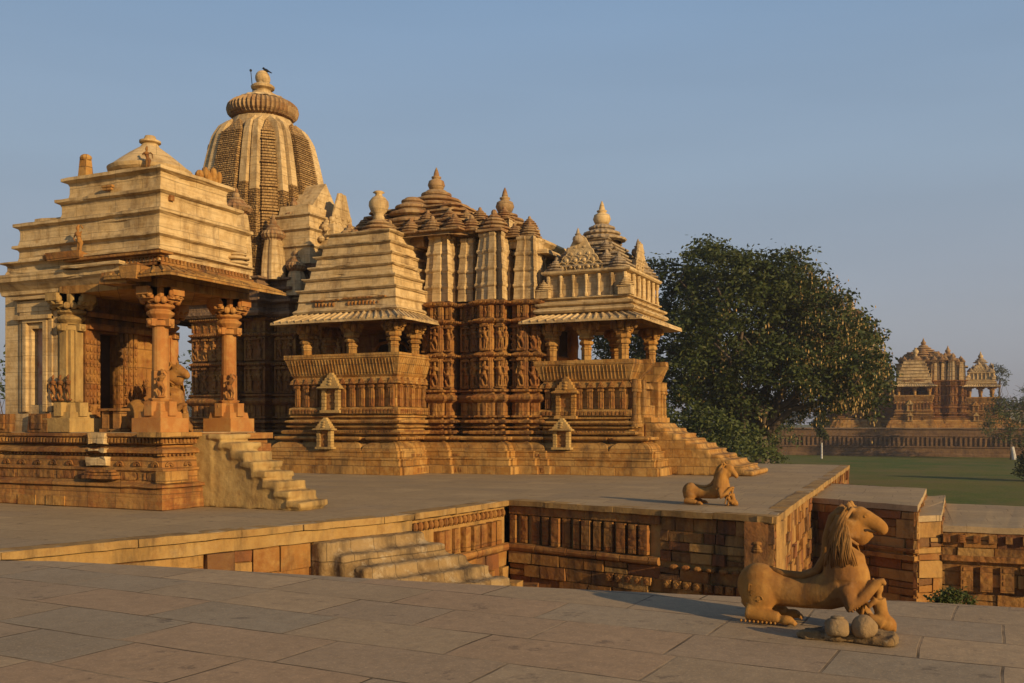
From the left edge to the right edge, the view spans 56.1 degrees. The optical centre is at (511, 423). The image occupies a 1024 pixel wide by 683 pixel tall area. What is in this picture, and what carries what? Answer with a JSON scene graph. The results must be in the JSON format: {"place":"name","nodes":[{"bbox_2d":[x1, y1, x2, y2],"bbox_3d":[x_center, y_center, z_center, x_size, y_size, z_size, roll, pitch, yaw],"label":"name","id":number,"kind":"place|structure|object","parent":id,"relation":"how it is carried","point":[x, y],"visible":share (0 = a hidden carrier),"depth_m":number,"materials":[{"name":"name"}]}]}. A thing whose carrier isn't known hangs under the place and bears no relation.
{"place":"outdoors","nodes":[
{"label":"outdoors","id":0,"kind":"place"},
{"bbox_2d":[0,464,838,559],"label":"temple platform pavement","id":1,"kind":"structure","parent":0,"point":[344,495],"depth_m":20.02,"materials":[{"name":"beige stone"}]},
{"bbox_2d":[0,135,327,510],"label":"shrine","id":2,"kind":"object","parent":1,"relation":"on","point":[116,270],"visible":0.98,"depth_m":18.84,"materials":[{"name":"beige stone"}]},
{"bbox_2d":[83,299,151,430],"bbox_3d":[-8.268,-1.198,20.217,0.480,2.725,1.975,0,0,25],"label":"doorway","id":3,"kind":"structure","parent":2,"relation":"in","point":[125,323],"depth_m":20.17,"materials":[{"name":"stone"}]},
{"bbox_2d":[126,361,193,431],"bbox_3d":[-7.134,-0.542,19.491,1.733,1.420,0.611,0,0,25],"label":"beast statue","id":4,"kind":"object","parent":2,"relation":"on","point":[179,373],"visible":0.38,"depth_m":19.21,"materials":[{"name":"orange stone"}]},
{"bbox_2d":[177,70,767,476],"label":"stone temple","id":5,"kind":"structure","parent":1,"relation":"on","point":[435,328],"depth_m":31.59,"materials":[{"name":"stone"}]},
{"bbox_2d":[682,461,737,505],"bbox_3d":[3.914,1.171,18.948,1.121,0.861,0.503,0,0,29],"label":"beast statue","id":6,"kind":"object","parent":1,"relation":"on","point":[718,486],"visible":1,"depth_m":18.74,"materials":[{"name":"orange stone"}]},
{"bbox_2d":[0,561,1023,682],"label":"pavement","id":7,"kind":"structure","parent":0,"point":[70,622],"depth_m":7.26,"materials":[{"name":"beige stone"}]},
{"bbox_2d":[737,500,896,631],"bbox_3d":[2.404,1.101,7.633,1.219,1.002,0.440,0,0,27],"label":"beast statue","id":8,"kind":"object","parent":7,"relation":"on","point":[837,575],"visible":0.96,"depth_m":7.46,"materials":[{"name":"beige stone"}]},
{"bbox_2d":[796,626,898,647],"bbox_3d":[2.494,1.567,7.143,0.712,0.081,0.383,0,0,25],"label":"stone slab","id":9,"kind":"object","parent":7,"relation":"on","point":[884,638],"depth_m":7.02,"materials":[{"name":"beige stone"}]},
{"bbox_2d":[824,618,849,636],"bbox_3d":[2.376,1.478,7.029,0.180,0.143,0.166,0,0,25],"label":"boulder","id":10,"kind":"object","parent":9,"relation":"on","point":[838,627],"visible":0.97,"depth_m":6.97,"materials":[{"name":"beige stone"}]},
{"bbox_2d":[830,615,844,618],"bbox_3d":[2.380,1.414,7.028,0.085,0.022,0.087,0,0,-28],"label":"stone shard","id":11,"kind":"object","parent":10,"relation":"on","point":[837,617],"visible":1,"depth_m":7.01,"materials":[{"name":"beige stone"}]},
{"bbox_2d":[850,614,877,637],"bbox_3d":[2.555,1.468,6.986,0.178,0.164,0.178,0,0,-3],"label":"boulder","id":12,"kind":"object","parent":9,"relation":"on","point":[863,626],"visible":1,"depth_m":6.92,"materials":[{"name":"beige stone"}]},
{"bbox_2d":[0,0,1023,424],"label":"sky","id":13,"kind":"structure","parent":0,"point":[885,137],"materials":[{"name":"blue"}]},
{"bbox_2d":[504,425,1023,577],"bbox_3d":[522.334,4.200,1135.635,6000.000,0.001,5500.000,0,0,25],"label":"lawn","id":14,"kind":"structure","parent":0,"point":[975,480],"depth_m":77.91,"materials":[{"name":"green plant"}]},
{"bbox_2d":[0,345,4,413],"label":"side tree","id":15,"kind":"object","parent":14,"relation":"on","point":[2,389],"visible":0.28,"depth_m":75.06,"materials":[{"name":"green plant"}]},
{"bbox_2d":[179,350,192,412],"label":"gap tree","id":16,"kind":"object","parent":14,"relation":"on","point":[186,381],"visible":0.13,"depth_m":85.00,"materials":[{"name":"green plant"}]},
{"bbox_2d":[184,396,190,416],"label":"horizon tree","id":17,"kind":"object","parent":14,"relation":"on","point":[185,397],"visible":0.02,"depth_m":397.23,"materials":[{"name":"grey plant"}]},
{"bbox_2d":[666,400,790,463],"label":"leafy bush","id":18,"kind":"object","parent":14,"relation":"on","point":[727,428],"visible":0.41,"depth_m":49.58,"materials":[{"name":"green plant"}]},
{"bbox_2d":[591,233,904,463],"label":"broad tree","id":19,"kind":"object","parent":14,"relation":"on","point":[805,354],"visible":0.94,"depth_m":65.84,"materials":[{"name":"green plant"}]},
{"bbox_2d":[748,413,802,463],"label":"shrub","id":20,"kind":"object","parent":14,"relation":"on","point":[787,429],"visible":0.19,"depth_m":99.91,"materials":[{"name":"green plant"}]},
{"bbox_2d":[769,398,822,427],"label":"horizon tree","id":21,"kind":"object","parent":14,"relation":"on","point":[799,417],"visible":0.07,"depth_m":333.14,"materials":[{"name":"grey plant"}]},
{"bbox_2d":[811,412,830,458],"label":"sapling","id":22,"kind":"object","parent":14,"relation":"on","point":[821,431],"visible":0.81,"depth_m":115.81,"materials":[{"name":"green plant"}]},
{"bbox_2d":[978,385,1023,459],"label":"thin tree","id":23,"kind":"object","parent":14,"relation":"on","point":[1015,415],"visible":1,"depth_m":111.89,"materials":[{"name":"green plant"}]},
{"bbox_2d":[993,362,1012,406],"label":"tall tree","id":24,"kind":"object","parent":14,"relation":"on","point":[1000,368],"visible":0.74,"depth_m":174.77,"materials":[{"name":"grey plant"}]},
{"bbox_2d":[997,410,1021,421],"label":"white house","id":25,"kind":"structure","parent":14,"relation":"on","point":[1009,414],"depth_m":164.77,"materials":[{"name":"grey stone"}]},
{"bbox_2d":[1002,393,1022,409],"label":"horizon tree","id":26,"kind":"object","parent":14,"relation":"on","point":[1013,404],"visible":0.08,"depth_m":354.07,"materials":[{"name":"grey plant"}]},
{"bbox_2d":[1010,441,1023,479],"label":"edge shrub","id":27,"kind":"object","parent":14,"relation":"on","point":[1020,461],"visible":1,"depth_m":69.96,"materials":[{"name":"green plant"}]},
{"bbox_2d":[768,427,1023,457],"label":"platform wall","id":28,"kind":"structure","parent":0,"point":[947,442],"depth_m":123.67,"materials":[{"name":"stone"}]},
{"bbox_2d":[824,304,1023,427],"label":"stone temple","id":29,"kind":"structure","parent":28,"relation":"on","point":[936,388],"depth_m":138.44,"materials":[{"name":"stone"}]},
{"label":"pit floor","id":30,"kind":"structure","parent":0,"visible":0},
{"bbox_2d":[0,465,849,596],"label":"platform wall","id":31,"kind":"structure","parent":30,"relation":"on","point":[551,544],"depth_m":17.77,"materials":[{"name":"stone"}]},
{"bbox_2d":[311,531,538,586],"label":"pit steps","id":32,"kind":"structure","parent":30,"relation":"on","point":[411,556],"depth_m":15.93,"materials":[{"name":"stone"}]},
{"bbox_2d":[812,483,1023,607],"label":"landing wall","id":33,"kind":"structure","parent":30,"relation":"on","point":[925,544],"depth_m":21.18,"materials":[{"name":"stone"}]},
{"bbox_2d":[923,585,978,604],"bbox_3d":[4.251,1.779,9.295,0.515,0.437,0.379,0,0,25],"label":"pit plant","id":34,"kind":"object","parent":30,"relation":"on","point":[954,597],"visible":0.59,"depth_m":9.28,"materials":[{"name":"green plant"}]}
]}

